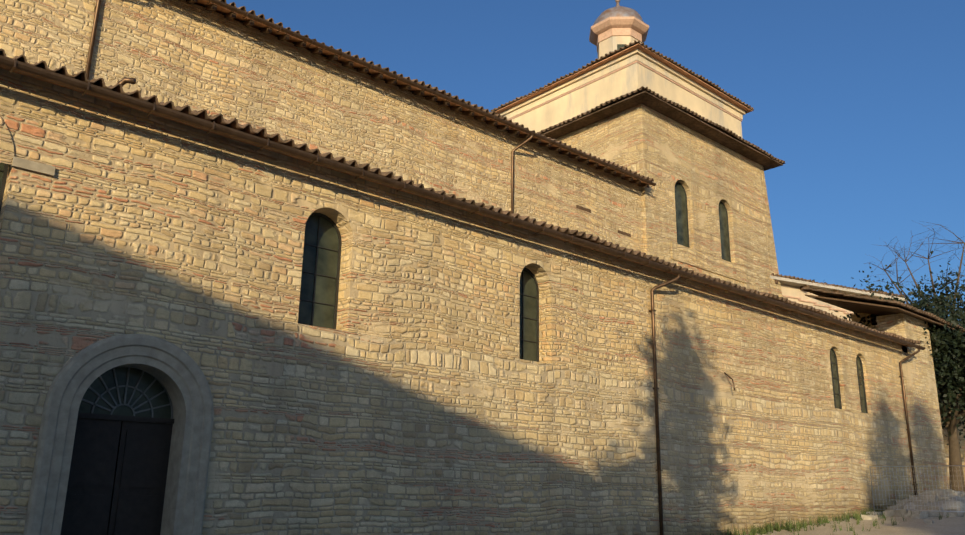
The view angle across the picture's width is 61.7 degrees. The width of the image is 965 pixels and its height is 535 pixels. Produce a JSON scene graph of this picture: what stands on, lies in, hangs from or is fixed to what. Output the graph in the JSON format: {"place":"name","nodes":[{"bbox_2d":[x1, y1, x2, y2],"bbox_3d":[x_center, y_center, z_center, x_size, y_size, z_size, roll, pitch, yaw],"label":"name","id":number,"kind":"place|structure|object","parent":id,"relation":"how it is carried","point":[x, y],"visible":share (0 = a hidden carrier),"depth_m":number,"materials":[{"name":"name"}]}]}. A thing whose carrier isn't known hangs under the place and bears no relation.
{"place":"outdoors","nodes":[
{"label":"outdoors","id":0,"kind":"place"},
{"bbox_2d":[226,0,964,319],"label":"sky","id":1,"kind":"structure","parent":0,"point":[862,102],"materials":[{"name":"blue"}]},
{"bbox_2d":[746,515,964,534],"bbox_3d":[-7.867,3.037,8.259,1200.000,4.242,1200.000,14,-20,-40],"label":"ground","id":2,"kind":"structure","parent":0,"point":[942,526],"depth_m":21.57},
{"bbox_2d":[0,0,964,534],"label":"church","id":3,"kind":"structure","parent":2,"relation":"on","point":[260,274],"depth_m":16.29,"materials":[{"name":"stone"}]},
{"bbox_2d":[695,506,948,534],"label":"grass tufts","id":4,"kind":"object","parent":2,"relation":"on","point":[777,528],"visible":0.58,"depth_m":21.79,"materials":[{"name":"green plant"}]},
{"bbox_2d":[812,250,964,324],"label":"evergreen tree","id":5,"kind":"object","parent":2,"relation":"on","point":[951,299],"visible":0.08,"depth_m":42.11,"materials":[{"name":"green plant"}]},
{"bbox_2d":[831,271,964,491],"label":"evergreen tree","id":6,"kind":"object","parent":2,"relation":"on","point":[948,350],"visible":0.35,"depth_m":32.84,"materials":[{"name":"green plant"}]},
{"bbox_2d":[860,489,964,523],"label":"rubble mound","id":7,"kind":"object","parent":2,"relation":"on","point":[905,512],"visible":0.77,"depth_m":24.70,"materials":[{"name":"stone"}]},
{"bbox_2d":[865,222,964,314],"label":"bare tree","id":8,"kind":"object","parent":2,"relation":"on","point":[928,258],"visible":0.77,"depth_m":47.60,"materials":[{"name":"brown plant"}]},
{"bbox_2d":[866,465,964,515],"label":"site fence","id":9,"kind":"object","parent":2,"relation":"on","point":[879,513],"visible":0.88,"depth_m":24.73,"materials":[{"name":"silver metal"}]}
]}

